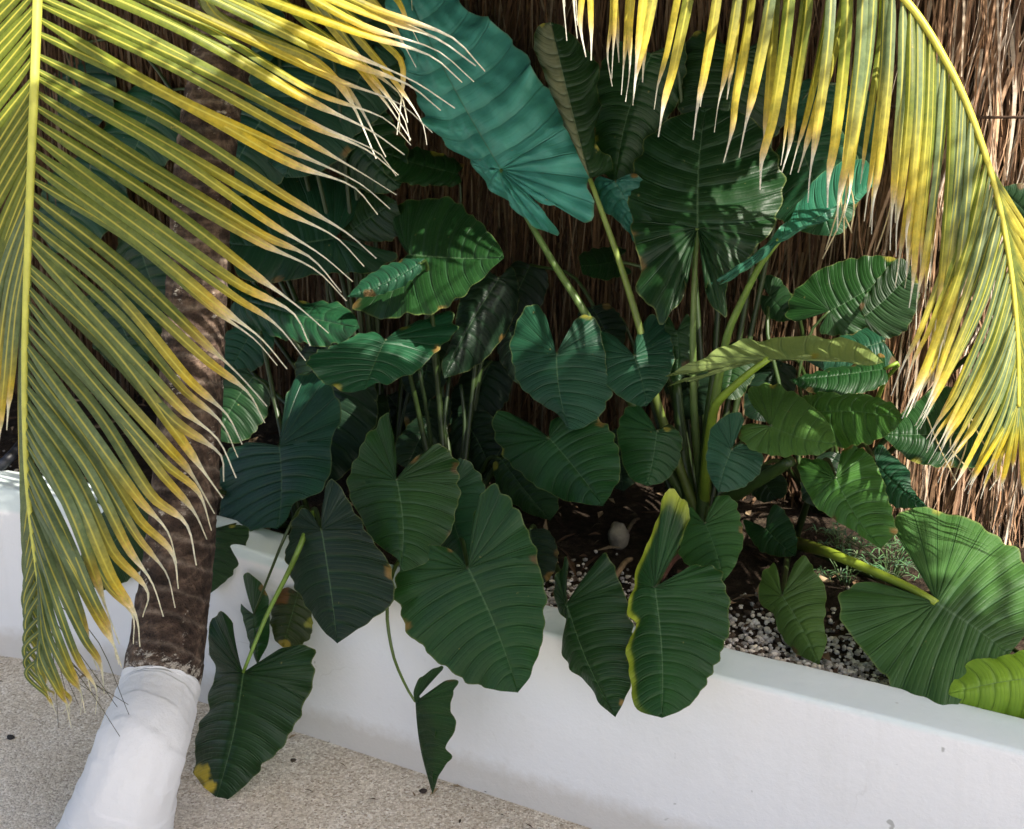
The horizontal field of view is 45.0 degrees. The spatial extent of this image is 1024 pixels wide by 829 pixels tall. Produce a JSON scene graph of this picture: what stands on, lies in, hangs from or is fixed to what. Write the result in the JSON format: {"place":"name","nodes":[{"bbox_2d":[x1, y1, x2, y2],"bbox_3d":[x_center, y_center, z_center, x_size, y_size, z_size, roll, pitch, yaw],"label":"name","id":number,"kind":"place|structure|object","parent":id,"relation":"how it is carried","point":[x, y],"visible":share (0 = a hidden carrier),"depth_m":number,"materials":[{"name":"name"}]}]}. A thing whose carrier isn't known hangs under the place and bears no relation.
{"place":"outdoors","nodes":[
{"label":"outdoors","id":0,"kind":"place"},
{"bbox_2d":[0,656,590,828],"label":"ground","id":1,"kind":"structure","parent":0,"point":[43,758],"depth_m":2.80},
{"bbox_2d":[7,734,14,739],"bbox_3d":[-1.213,0.780,2.989,0.018,0.011,0.015,-6,19,-18],"label":"pebble","id":2,"kind":"object","parent":1,"relation":"on","point":[10,737],"visible":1,"depth_m":2.98,"materials":[{"name":"stone"}]},
{"bbox_2d":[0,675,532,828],"bbox_3d":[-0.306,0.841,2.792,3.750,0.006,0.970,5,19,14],"label":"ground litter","id":3,"kind":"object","parent":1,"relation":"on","point":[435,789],"visible":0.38,"depth_m":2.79,"materials":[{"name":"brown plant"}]},
{"bbox_2d":[419,788,426,792],"bbox_3d":[-0.200,0.848,2.784,0.017,0.010,0.012,10,20,28],"label":"pebble","id":4,"kind":"object","parent":1,"relation":"on","point":[423,790],"visible":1,"depth_m":2.78,"materials":[{"name":"stone"}]},
{"bbox_2d":[0,0,1023,828],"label":"palm tree","id":5,"kind":"object","parent":1,"relation":"on","point":[130,778],"visible":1,"depth_m":2.25,"materials":[{"name":"yellow plant"}]},
{"bbox_2d":[0,470,1023,828],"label":"planter wall","id":6,"kind":"structure","parent":1,"relation":"on","point":[744,740],"depth_m":2.55,"materials":[{"name":"white paint"}]},
{"bbox_2d":[0,440,17,470],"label":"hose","id":7,"kind":"object","parent":6,"relation":"on","point":[9,457],"visible":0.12,"depth_m":3.31,"materials":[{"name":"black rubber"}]},
{"bbox_2d":[0,391,1023,680],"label":"soil","id":8,"kind":"structure","parent":0,"point":[582,521],"depth_m":3.16,"materials":[{"name":"black soil"}]},
{"bbox_2d":[81,281,394,798],"bbox_3d":[-0.638,0.262,3.061,0.658,0.985,1.226,-15,23,-38],"label":"elephant ear plant","id":9,"kind":"object","parent":8,"relation":"on","point":[339,571],"visible":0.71,"depth_m":2.84,"materials":[{"name":"green plant"}]},
{"bbox_2d":[39,0,463,486],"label":"elephant ear plant","id":10,"kind":"object","parent":8,"relation":"on","point":[348,209],"visible":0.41,"depth_m":3.39,"materials":[{"name":"green plant"}]},
{"bbox_2d":[3,450,889,685],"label":"gravel","id":11,"kind":"structure","parent":8,"relation":"on","point":[760,638],"depth_m":2.60,"materials":[{"name":"grey gravel"}]},
{"bbox_2d":[306,196,620,793],"bbox_3d":[-0.133,0.135,2.885,0.613,1.148,1.292,-6,19,-19],"label":"elephant ear plant","id":12,"kind":"object","parent":8,"relation":"on","point":[446,528],"visible":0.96,"depth_m":2.80,"materials":[{"name":"green plant"}]},
{"bbox_2d":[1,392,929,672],"bbox_3d":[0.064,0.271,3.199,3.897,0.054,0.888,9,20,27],"label":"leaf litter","id":13,"kind":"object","parent":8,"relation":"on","point":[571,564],"visible":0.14,"depth_m":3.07,"materials":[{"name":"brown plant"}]},
{"bbox_2d":[0,0,1023,547],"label":"thatch fence","id":14,"kind":"object","parent":8,"relation":"on","point":[982,42],"visible":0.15,"depth_m":3.25,"materials":[{"name":"brown wicker"}]},
{"bbox_2d":[529,524,633,716],"bbox_3d":[0.107,0.352,2.682,0.137,0.258,0.735,-4,19,-13],"label":"elephant ear plant","id":15,"kind":"object","parent":8,"relation":"on","point":[598,628],"visible":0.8,"depth_m":2.47,"materials":[{"name":"green plant"}]},
{"bbox_2d":[608,522,629,549],"bbox_3d":[0.266,0.304,3.084,0.055,0.074,0.062,0,18,0],"label":"stone","id":16,"kind":"object","parent":8,"relation":"on","point":[618,534],"visible":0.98,"depth_m":3.06,"materials":[{"name":"grey stone"}]},
{"bbox_2d":[616,557,632,577],"bbox_3d":[0.262,0.361,2.924,0.017,0.034,0.092,10,20,28],"label":"dead stick","id":17,"kind":"object","parent":8,"relation":"on","point":[623,564],"visible":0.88,"depth_m":2.91,"materials":[{"name":"brown wood"}]},
{"bbox_2d":[627,518,639,531],"bbox_3d":[0.307,0.282,3.149,0.011,0.027,0.080,10,20,27],"label":"dead stick","id":18,"kind":"object","parent":8,"relation":"on","point":[631,524],"visible":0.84,"depth_m":3.14,"materials":[{"name":"brown wood"}]},
{"bbox_2d":[385,0,882,717],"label":"elephant ear plant","id":19,"kind":"object","parent":8,"relation":"on","point":[671,196],"visible":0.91,"depth_m":2.86,"materials":[{"name":"green plant"}]},
{"bbox_2d":[661,554,681,580],"bbox_3d":[0.371,0.352,2.900,0.023,0.038,0.125,11,21,30],"label":"dead stick","id":20,"kind":"object","parent":8,"relation":"on","point":[674,560],"visible":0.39,"depth_m":2.88,"materials":[{"name":"brown wood"}]},
{"bbox_2d":[805,521,860,553],"bbox_3d":[0.810,0.303,3.051,0.152,0.070,0.178,0,18,0],"label":"feathery plant","id":21,"kind":"object","parent":8,"relation":"on","point":[837,539],"visible":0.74,"depth_m":3.04,"materials":[{"name":"green plant"}]},
{"bbox_2d":[813,539,883,585],"bbox_3d":[0.769,0.344,2.890,0.187,0.090,0.181,0,18,0],"label":"feathery plant","id":22,"kind":"object","parent":8,"relation":"on","point":[846,571],"visible":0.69,"depth_m":2.87,"materials":[{"name":"green plant"}]},
{"bbox_2d":[706,183,1023,513],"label":"elephant ear plant","id":23,"kind":"object","parent":8,"relation":"on","point":[852,298],"visible":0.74,"depth_m":2.69,"materials":[{"name":"green plant"}]},
{"bbox_2d":[833,527,921,584],"bbox_3d":[0.872,0.332,2.869,0.248,0.128,0.301,0,18,0],"label":"feathery plant","id":24,"kind":"object","parent":8,"relation":"on","point":[895,571],"visible":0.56,"depth_m":2.87,"materials":[{"name":"green plant"}]},
{"bbox_2d":[743,445,1023,718],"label":"elephant ear plant","id":25,"kind":"object","parent":8,"relation":"on","point":[956,636],"visible":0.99,"depth_m":2.46,"materials":[{"name":"green plant"}]}
]}

